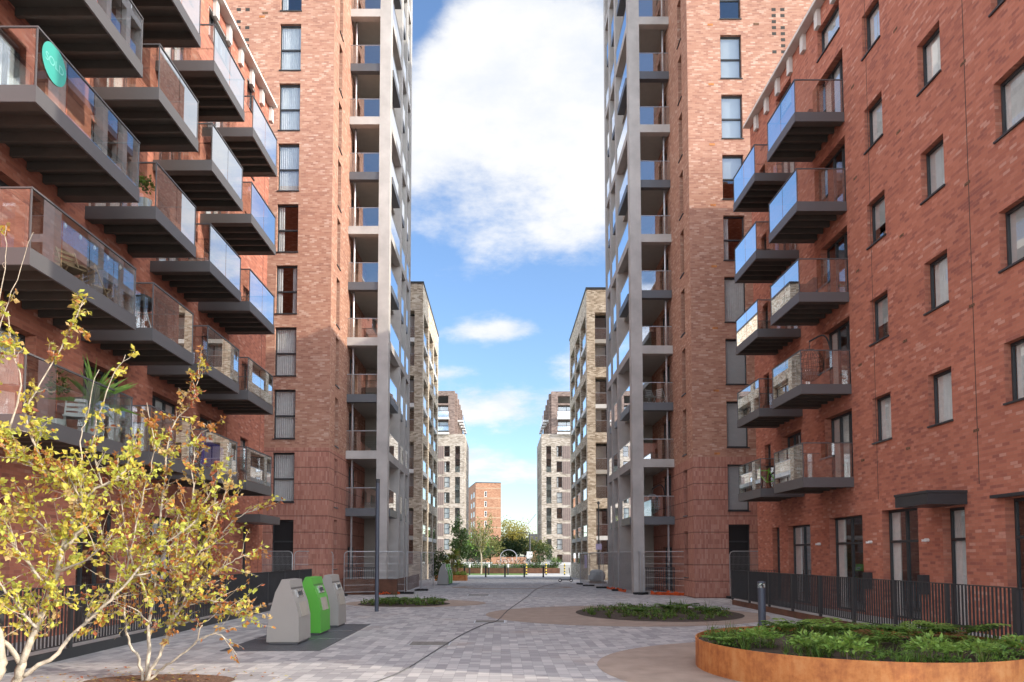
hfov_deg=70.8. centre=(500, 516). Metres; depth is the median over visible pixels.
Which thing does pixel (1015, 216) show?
window
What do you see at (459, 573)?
ground cover
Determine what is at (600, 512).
loggia door
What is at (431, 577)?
fence panel
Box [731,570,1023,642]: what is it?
railing
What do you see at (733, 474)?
window
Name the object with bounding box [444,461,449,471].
window
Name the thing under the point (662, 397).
folding chair
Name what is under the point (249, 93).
window
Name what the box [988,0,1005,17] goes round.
window
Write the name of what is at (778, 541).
entrance door
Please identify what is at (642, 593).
fence panel
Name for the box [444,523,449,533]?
window
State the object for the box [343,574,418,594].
planter
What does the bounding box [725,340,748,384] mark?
window
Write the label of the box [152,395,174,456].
balcony door
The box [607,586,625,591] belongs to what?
barrier netting
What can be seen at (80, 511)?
tree
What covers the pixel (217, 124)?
balcony door
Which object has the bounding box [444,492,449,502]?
window
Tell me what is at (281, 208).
window
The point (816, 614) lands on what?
terrace
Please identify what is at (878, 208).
window
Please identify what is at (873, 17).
window
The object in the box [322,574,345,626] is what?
refuse bin
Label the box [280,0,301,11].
window
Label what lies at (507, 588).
path
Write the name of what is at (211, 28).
window
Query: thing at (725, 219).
window
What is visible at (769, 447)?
window
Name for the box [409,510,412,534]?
loggia door
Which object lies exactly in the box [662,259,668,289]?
loggia door
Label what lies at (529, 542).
street lamp
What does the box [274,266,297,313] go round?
window
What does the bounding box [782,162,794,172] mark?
balcony door
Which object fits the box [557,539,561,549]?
window
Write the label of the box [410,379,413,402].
loggia door
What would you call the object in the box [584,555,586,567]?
notice
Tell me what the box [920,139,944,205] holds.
window
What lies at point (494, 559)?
wall
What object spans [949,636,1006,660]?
shrub
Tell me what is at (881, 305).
window
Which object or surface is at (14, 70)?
balcony door
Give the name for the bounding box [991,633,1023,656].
shrub
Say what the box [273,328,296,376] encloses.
window
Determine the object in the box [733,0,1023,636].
apartment block
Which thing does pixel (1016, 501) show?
shopfront window
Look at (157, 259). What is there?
balcony door
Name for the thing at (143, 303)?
barbecue
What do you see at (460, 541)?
tree
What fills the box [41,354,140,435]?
potted plant
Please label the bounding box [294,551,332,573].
fence panel
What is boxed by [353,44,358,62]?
loggia door
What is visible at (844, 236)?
balcony door
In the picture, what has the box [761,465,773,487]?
bicycle
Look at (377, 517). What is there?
lamp post
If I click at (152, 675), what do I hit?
fallen leaves
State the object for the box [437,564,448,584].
refuse bin
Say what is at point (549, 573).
path
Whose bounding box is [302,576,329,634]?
refuse bin
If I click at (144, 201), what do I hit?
potted plant
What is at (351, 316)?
loggia door
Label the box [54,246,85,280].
folding chair
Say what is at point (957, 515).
entrance door
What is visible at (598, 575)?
fence panel
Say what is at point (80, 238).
string lights
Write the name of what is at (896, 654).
ground cover
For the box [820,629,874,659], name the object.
shrub
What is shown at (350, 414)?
loggia door
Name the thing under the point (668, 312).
loggia door
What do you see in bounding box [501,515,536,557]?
tree
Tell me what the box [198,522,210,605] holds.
balcony door
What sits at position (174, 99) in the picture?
apartment block
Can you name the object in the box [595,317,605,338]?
loggia door
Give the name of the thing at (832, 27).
window
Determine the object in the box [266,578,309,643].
refuse bin
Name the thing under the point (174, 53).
balcony door
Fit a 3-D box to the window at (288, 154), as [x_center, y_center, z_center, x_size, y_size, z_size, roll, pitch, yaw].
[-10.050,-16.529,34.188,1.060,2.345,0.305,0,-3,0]
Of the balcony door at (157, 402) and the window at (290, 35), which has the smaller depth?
the balcony door at (157, 402)
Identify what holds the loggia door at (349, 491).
in the apartment tower at (337, 75)
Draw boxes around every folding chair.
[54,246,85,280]
[62,399,87,431]
[83,265,112,297]
[645,389,655,401]
[656,388,665,401]
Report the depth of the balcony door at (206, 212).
25.51 m
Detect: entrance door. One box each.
[777,528,779,573]
[950,507,968,626]
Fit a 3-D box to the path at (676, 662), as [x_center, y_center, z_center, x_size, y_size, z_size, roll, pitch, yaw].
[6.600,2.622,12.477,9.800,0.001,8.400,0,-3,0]
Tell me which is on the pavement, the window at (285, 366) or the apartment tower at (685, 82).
the apartment tower at (685, 82)
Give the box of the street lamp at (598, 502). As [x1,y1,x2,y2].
[597,501,599,568]
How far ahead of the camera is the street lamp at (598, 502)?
60.97 m
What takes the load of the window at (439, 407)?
in the apartment block at (453, 473)
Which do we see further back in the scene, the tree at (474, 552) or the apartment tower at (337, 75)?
the tree at (474, 552)
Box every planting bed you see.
[83,674,234,681]
[358,601,449,606]
[576,606,744,621]
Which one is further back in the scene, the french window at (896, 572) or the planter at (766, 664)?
the french window at (896, 572)
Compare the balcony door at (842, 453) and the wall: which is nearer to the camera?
the balcony door at (842, 453)
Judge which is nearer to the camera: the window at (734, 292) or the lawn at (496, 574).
the window at (734, 292)
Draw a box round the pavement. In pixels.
[0,577,1023,681]
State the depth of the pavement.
15.64 m
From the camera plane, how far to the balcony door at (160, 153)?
22.24 m
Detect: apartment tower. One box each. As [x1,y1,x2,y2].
[225,0,412,587]
[603,0,813,597]
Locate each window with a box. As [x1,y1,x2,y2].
[208,13,227,46]
[239,438,245,471]
[242,363,246,389]
[247,84,251,112]
[271,453,294,502]
[272,390,295,438]
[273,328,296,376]
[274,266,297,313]
[276,205,297,252]
[277,145,298,191]
[278,85,299,130]
[279,26,300,70]
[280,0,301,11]
[438,406,447,409]
[438,421,447,424]
[444,446,449,456]
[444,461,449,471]
[444,477,449,487]
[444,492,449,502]
[444,508,449,518]
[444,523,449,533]
[444,539,448,549]
[556,446,561,456]
[557,492,561,502]
[557,523,561,533]
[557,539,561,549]
[558,406,569,416]
[558,421,569,431]
[719,0,741,19]
[720,37,742,78]
[721,96,743,138]
[722,156,741,199]
[723,217,743,260]
[724,278,746,322]
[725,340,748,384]
[726,402,749,447]
[727,465,750,511]
[763,375,769,406]
[764,445,770,476]
[765,305,767,328]
[779,83,790,118]
[793,525,810,603]
[816,5,839,62]
[835,516,864,611]
[861,0,879,60]
[863,96,882,154]
[866,194,885,249]
[869,293,888,346]
[871,394,891,444]
[889,508,920,619]
[916,27,941,96]
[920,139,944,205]
[923,253,948,315]
[927,369,953,427]
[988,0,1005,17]
[993,63,1023,143]
[998,201,1023,273]
[1003,338,1023,405]
[1014,498,1023,634]
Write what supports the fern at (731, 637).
in the planter at (766, 664)
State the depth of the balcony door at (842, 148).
24.30 m
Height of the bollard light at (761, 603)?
1.295 m
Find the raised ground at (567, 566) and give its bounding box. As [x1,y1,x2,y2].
[450,562,570,572]
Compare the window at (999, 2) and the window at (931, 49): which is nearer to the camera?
the window at (999, 2)
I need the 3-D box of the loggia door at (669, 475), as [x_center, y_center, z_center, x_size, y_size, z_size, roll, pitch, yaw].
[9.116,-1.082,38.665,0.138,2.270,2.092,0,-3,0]
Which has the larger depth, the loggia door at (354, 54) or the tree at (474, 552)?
the tree at (474, 552)
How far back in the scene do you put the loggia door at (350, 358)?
39.30 m
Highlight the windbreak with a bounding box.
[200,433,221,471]
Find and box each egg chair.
[644,484,665,515]
[801,335,832,383]
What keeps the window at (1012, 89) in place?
in the apartment block at (878, 191)
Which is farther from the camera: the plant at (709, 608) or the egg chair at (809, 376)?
the plant at (709, 608)
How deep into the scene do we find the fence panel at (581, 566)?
48.41 m
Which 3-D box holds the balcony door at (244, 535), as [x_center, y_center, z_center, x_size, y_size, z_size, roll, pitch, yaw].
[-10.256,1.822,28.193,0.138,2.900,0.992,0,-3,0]
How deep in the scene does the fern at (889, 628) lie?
12.81 m
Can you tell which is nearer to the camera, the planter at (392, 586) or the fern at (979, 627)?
the fern at (979, 627)
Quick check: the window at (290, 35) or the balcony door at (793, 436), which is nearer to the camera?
the balcony door at (793, 436)
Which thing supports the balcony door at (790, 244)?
in the apartment block at (878, 191)
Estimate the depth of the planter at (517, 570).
95.06 m
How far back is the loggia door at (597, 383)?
65.39 m
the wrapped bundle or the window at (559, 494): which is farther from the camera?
the window at (559, 494)
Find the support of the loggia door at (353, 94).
in the apartment tower at (337, 75)
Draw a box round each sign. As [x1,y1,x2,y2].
[42,41,65,86]
[596,544,601,549]
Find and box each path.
[346,600,485,606]
[453,586,571,588]
[486,606,770,626]
[527,573,570,574]
[597,642,740,681]
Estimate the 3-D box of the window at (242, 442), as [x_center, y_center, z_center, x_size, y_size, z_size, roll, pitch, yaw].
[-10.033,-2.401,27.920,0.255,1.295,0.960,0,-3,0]
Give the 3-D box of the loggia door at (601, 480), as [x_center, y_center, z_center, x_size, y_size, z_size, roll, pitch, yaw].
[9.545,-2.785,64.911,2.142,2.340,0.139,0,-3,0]
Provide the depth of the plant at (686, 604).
25.69 m
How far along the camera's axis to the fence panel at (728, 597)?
32.94 m
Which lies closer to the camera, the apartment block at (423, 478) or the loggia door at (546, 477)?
the apartment block at (423, 478)
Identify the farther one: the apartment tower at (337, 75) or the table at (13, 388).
the apartment tower at (337, 75)
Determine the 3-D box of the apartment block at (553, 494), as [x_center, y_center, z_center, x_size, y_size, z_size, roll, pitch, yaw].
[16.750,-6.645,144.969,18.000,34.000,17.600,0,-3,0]
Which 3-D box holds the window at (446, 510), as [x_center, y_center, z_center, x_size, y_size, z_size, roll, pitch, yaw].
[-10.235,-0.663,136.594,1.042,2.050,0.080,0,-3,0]
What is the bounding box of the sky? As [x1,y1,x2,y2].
[411,0,605,555]
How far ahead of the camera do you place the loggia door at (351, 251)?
39.36 m
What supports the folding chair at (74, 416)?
on the apartment block at (174, 99)
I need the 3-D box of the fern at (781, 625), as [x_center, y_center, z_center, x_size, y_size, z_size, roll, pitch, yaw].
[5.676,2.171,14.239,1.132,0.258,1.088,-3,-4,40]
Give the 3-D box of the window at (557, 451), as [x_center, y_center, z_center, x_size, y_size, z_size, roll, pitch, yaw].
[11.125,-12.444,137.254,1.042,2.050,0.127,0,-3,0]
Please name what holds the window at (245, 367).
in the apartment block at (174, 99)
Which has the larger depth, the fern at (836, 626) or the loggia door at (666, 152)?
the loggia door at (666, 152)
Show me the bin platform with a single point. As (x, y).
(329, 637)
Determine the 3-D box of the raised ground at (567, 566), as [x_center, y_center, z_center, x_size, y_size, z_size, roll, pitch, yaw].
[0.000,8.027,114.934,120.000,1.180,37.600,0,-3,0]
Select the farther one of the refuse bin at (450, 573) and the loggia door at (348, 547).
the refuse bin at (450, 573)
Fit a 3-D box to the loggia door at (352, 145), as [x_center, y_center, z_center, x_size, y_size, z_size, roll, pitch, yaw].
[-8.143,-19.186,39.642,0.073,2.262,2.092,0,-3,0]
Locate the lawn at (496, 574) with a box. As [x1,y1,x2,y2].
[467,573,527,574]
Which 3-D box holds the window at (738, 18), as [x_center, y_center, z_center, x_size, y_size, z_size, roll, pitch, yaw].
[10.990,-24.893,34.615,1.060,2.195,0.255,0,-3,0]
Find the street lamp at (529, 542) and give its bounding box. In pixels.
[517,532,530,562]
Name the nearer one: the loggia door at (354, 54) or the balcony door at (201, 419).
the balcony door at (201, 419)
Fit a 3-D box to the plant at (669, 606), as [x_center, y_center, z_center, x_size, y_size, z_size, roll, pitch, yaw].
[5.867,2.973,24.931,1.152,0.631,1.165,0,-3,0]
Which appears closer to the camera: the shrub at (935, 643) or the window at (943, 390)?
the shrub at (935, 643)
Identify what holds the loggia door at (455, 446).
in the apartment block at (453, 473)
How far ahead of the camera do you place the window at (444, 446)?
137.19 m
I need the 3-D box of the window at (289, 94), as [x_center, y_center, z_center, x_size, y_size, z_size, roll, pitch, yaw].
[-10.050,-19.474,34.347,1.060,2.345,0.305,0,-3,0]
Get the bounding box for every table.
[0,384,38,413]
[57,262,88,274]
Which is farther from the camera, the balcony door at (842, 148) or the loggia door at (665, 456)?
the loggia door at (665, 456)
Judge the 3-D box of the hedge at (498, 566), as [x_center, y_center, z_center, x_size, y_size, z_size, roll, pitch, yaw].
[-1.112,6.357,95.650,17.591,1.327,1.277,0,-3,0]
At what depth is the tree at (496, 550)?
111.00 m
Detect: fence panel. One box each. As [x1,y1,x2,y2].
[262,551,292,570]
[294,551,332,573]
[343,551,404,595]
[400,551,420,593]
[414,552,433,590]
[576,553,607,584]
[580,553,593,585]
[589,552,606,587]
[603,552,623,590]
[619,551,648,594]
[638,551,683,594]
[726,551,757,598]
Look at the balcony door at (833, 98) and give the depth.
24.46 m
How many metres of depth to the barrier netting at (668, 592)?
35.43 m
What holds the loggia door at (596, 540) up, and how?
in the apartment block at (588, 441)
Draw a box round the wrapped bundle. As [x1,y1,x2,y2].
[590,569,606,582]
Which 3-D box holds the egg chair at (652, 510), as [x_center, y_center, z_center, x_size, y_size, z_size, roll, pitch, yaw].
[8.203,-0.799,38.299,1.170,1.847,0.851,0,-3,0]
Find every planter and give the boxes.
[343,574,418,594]
[435,574,467,580]
[437,568,559,572]
[695,625,1023,681]
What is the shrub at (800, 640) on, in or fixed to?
in the planter at (766, 664)
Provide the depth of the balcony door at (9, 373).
15.08 m
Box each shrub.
[528,551,543,567]
[550,557,562,567]
[736,625,783,645]
[786,628,831,652]
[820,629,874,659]
[901,629,962,660]
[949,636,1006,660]
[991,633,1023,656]
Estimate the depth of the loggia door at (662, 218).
39.47 m
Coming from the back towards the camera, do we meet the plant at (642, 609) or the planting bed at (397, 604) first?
the planting bed at (397, 604)
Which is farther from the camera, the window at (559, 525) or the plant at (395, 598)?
the window at (559, 525)
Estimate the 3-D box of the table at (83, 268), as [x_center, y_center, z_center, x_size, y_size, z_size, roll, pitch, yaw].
[-9.100,-4.921,15.237,0.640,0.730,0.630,0,-3,0]
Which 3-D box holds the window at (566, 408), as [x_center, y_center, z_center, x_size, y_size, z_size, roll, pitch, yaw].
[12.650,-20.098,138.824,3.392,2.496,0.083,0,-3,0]
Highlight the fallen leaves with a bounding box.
[33,666,290,681]
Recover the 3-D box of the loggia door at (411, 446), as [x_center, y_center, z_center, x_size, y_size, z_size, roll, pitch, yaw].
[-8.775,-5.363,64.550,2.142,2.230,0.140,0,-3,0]
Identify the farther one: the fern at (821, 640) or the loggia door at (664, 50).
the loggia door at (664, 50)
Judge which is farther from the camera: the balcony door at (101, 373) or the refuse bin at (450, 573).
the refuse bin at (450, 573)
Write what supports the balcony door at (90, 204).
in the apartment block at (174, 99)
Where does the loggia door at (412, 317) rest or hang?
in the apartment block at (423, 478)
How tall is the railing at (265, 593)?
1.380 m
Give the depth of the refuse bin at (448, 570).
50.59 m
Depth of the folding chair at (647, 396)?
37.97 m
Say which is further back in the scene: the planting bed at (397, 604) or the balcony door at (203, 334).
the planting bed at (397, 604)
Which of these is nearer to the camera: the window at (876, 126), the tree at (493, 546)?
the window at (876, 126)
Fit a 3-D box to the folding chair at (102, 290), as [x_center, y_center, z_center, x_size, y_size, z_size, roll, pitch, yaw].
[-8.806,-4.968,15.734,0.409,0.896,0.485,-2,-4,31]
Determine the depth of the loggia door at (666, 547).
39.26 m
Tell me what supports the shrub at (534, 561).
in the planter at (517, 570)
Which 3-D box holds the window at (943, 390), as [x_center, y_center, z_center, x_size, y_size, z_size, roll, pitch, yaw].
[11.170,-2.995,18.123,0.329,1.365,1.030,0,-3,0]
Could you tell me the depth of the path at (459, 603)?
29.29 m
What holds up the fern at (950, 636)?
in the planter at (766, 664)
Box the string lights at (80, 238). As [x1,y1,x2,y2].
[64,223,110,259]
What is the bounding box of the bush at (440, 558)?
[428,546,447,580]
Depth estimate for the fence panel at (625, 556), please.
38.21 m
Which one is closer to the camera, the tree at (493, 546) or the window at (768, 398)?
the window at (768, 398)
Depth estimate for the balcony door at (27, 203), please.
15.44 m
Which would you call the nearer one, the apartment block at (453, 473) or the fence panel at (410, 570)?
the fence panel at (410, 570)
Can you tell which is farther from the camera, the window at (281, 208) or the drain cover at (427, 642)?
the window at (281, 208)
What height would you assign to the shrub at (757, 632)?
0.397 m
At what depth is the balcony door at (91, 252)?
18.40 m
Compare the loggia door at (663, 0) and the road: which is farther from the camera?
the road
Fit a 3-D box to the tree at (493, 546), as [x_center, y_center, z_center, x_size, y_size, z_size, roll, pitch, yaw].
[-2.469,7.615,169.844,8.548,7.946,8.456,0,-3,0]
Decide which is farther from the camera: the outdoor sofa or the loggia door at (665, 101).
the loggia door at (665, 101)
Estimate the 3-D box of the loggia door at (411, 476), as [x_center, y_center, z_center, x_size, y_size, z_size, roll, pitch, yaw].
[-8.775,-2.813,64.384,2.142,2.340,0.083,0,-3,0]
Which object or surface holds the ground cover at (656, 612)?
on the planting bed at (601, 613)
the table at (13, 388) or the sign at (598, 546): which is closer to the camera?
the table at (13, 388)
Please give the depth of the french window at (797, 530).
27.35 m
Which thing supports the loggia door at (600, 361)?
in the apartment block at (588, 441)
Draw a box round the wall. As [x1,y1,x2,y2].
[492,557,525,563]
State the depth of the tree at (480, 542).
91.11 m
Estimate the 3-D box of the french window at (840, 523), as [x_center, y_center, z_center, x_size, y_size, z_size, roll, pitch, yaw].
[11.316,1.494,23.043,0.139,3.000,2.212,0,-3,0]
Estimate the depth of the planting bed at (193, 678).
11.37 m
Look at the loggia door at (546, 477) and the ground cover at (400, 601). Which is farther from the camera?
the loggia door at (546, 477)
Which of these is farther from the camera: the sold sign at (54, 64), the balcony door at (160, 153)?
the balcony door at (160, 153)
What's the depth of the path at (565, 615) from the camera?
21.96 m
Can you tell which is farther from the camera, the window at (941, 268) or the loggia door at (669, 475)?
the loggia door at (669, 475)
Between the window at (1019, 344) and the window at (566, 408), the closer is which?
the window at (1019, 344)
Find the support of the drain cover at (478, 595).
on the pavement
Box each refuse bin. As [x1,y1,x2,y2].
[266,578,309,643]
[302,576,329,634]
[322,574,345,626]
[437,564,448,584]
[446,564,450,583]
[448,564,452,583]
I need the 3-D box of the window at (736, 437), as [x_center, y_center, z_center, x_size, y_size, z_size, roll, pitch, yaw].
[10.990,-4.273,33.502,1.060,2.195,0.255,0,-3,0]
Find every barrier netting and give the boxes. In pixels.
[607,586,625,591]
[650,590,683,595]
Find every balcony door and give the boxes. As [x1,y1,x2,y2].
[0,35,34,84]
[0,180,29,246]
[0,325,24,413]
[76,510,110,627]
[84,363,117,440]
[87,245,118,304]
[89,131,122,205]
[95,78,126,86]
[148,516,170,614]
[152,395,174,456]
[156,218,178,260]
[159,152,180,159]
[164,48,183,59]
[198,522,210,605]
[199,417,216,466]
[201,331,206,356]
[205,211,220,213]
[207,122,222,126]
[242,527,245,572]
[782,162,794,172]
[783,243,796,249]
[784,291,798,328]
[787,432,801,480]
[823,58,843,111]
[825,143,845,200]
[827,232,848,291]
[829,321,850,383]
[831,411,853,476]
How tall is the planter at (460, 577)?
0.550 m
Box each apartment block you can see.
[0,0,279,642]
[409,281,438,579]
[437,391,468,561]
[468,482,500,561]
[537,391,570,561]
[569,287,607,579]
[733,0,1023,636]
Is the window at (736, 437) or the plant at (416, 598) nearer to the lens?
the plant at (416, 598)
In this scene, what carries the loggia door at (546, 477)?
in the apartment block at (553, 494)
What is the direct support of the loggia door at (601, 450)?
in the apartment block at (588, 441)
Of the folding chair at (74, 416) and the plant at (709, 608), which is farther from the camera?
the plant at (709, 608)
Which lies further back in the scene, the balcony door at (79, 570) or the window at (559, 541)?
the window at (559, 541)
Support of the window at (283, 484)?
in the apartment tower at (337, 75)
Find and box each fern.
[700,632,741,642]
[759,618,808,630]
[787,635,849,645]
[797,617,876,635]
[838,629,910,644]
[868,621,955,637]
[909,630,974,641]
[913,620,1011,634]
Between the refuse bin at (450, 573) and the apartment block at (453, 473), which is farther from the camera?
the apartment block at (453, 473)
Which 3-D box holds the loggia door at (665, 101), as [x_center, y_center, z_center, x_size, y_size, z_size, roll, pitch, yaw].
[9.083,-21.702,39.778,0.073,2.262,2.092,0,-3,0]
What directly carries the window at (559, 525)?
in the apartment block at (553, 494)
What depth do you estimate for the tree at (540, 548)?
127.30 m
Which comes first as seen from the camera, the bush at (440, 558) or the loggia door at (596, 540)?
the bush at (440, 558)
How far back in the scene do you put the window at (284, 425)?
33.67 m
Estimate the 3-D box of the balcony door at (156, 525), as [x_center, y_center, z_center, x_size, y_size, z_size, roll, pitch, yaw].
[-10.256,1.448,21.253,0.139,2.900,1.792,0,-3,0]
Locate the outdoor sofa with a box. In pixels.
[784,277,817,304]
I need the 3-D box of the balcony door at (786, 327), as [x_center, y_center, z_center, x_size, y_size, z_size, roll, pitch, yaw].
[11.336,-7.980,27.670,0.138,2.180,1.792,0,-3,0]
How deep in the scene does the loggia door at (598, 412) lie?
65.25 m
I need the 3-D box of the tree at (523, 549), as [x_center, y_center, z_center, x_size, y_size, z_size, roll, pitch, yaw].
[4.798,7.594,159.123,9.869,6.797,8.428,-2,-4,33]
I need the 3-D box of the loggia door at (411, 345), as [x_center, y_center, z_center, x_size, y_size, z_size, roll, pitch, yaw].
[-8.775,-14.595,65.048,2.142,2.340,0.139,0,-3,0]
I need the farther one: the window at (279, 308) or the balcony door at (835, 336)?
the window at (279, 308)
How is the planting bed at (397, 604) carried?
on the path at (459, 603)
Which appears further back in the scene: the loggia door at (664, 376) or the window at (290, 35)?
the loggia door at (664, 376)
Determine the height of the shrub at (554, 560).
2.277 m
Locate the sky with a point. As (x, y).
(508, 153)
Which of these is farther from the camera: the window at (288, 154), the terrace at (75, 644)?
the window at (288, 154)
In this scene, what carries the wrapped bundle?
on the pavement
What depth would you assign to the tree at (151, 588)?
11.28 m
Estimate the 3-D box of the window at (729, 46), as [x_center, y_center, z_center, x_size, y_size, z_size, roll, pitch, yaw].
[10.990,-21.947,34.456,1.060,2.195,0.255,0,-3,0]
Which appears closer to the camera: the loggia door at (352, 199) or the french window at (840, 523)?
the french window at (840, 523)
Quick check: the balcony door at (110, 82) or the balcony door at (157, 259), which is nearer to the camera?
the balcony door at (110, 82)
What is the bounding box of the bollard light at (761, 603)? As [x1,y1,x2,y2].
[757,581,765,625]
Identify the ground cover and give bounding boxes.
[360,595,447,605]
[452,571,467,575]
[582,601,730,619]
[704,614,1023,662]
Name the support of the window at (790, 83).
in the apartment block at (878, 191)
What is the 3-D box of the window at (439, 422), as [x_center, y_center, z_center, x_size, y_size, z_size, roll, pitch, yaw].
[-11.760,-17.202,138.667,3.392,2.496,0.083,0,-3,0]
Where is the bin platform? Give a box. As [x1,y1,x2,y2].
[220,624,369,650]
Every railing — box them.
[0,569,311,673]
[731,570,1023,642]
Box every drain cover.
[408,641,450,644]
[467,594,488,595]
[474,620,504,622]
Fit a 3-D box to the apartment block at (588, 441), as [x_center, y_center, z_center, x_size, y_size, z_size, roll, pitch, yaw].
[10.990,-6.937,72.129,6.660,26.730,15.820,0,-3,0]
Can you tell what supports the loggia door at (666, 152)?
in the apartment tower at (685, 82)
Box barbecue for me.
[135,293,151,326]
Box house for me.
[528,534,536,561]
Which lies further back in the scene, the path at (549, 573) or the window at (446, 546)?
the window at (446, 546)
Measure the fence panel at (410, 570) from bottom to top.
2.167 m
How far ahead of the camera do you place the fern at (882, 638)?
12.10 m
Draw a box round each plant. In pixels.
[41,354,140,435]
[42,366,72,425]
[138,172,154,205]
[380,592,407,603]
[407,592,427,600]
[426,594,443,603]
[626,603,657,611]
[654,596,683,611]
[668,598,698,609]
[692,600,721,612]
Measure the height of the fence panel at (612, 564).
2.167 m
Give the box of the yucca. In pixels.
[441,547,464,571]
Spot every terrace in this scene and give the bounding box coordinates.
[7,603,271,660]
[730,600,1021,641]
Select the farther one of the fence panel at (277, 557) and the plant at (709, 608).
the fence panel at (277, 557)
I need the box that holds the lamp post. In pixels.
[375,479,379,611]
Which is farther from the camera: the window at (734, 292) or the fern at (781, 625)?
the window at (734, 292)
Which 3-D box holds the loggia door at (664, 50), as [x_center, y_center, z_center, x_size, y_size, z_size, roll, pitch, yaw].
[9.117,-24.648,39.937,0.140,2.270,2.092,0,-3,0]
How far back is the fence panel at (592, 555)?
45.00 m
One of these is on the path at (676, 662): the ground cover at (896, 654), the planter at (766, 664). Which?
the planter at (766, 664)
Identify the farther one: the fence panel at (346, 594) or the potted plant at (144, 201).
the fence panel at (346, 594)
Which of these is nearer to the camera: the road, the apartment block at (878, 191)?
the apartment block at (878, 191)
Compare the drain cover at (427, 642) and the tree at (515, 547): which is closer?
the drain cover at (427, 642)
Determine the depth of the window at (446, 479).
136.92 m
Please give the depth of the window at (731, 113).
34.41 m
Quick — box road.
[468,575,569,576]
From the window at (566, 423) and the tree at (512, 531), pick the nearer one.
the window at (566, 423)
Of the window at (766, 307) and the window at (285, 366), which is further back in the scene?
the window at (285, 366)
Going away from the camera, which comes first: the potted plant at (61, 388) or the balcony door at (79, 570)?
the potted plant at (61, 388)
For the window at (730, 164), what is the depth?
34.28 m
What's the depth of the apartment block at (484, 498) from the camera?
215.71 m
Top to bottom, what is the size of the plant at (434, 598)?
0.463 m
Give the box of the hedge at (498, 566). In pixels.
[448,560,556,567]
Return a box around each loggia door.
[348,467,353,507]
[348,547,352,578]
[349,412,354,450]
[350,305,355,336]
[350,358,354,393]
[351,251,355,281]
[352,145,356,171]
[352,199,356,225]
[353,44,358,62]
[353,94,357,115]
[409,444,413,468]
[409,474,413,497]
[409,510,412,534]
[410,315,414,336]
[410,344,413,365]
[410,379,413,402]
[455,446,459,471]
[546,477,550,502]
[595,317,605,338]
[595,346,605,366]
[595,381,606,403]
[595,410,606,431]
[596,445,606,469]
[596,475,606,497]
[596,511,607,534]
[596,540,607,562]
[659,0,664,16]
[660,50,665,70]
[660,101,665,123]
[661,152,666,179]
[661,206,667,233]
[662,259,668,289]
[663,312,668,344]
[663,366,669,401]
[664,420,670,458]
[665,475,670,515]
[666,547,671,589]
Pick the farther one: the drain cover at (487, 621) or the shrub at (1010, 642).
the drain cover at (487, 621)
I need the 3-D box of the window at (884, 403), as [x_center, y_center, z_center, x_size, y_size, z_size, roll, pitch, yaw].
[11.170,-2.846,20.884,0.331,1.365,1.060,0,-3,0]
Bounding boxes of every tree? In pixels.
[0,222,240,681]
[55,345,285,680]
[448,535,505,562]
[449,511,470,561]
[457,533,495,563]
[465,513,496,573]
[483,532,500,561]
[490,536,527,556]
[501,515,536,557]
[509,536,534,561]
[523,536,556,561]
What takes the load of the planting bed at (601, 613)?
on the path at (565, 615)

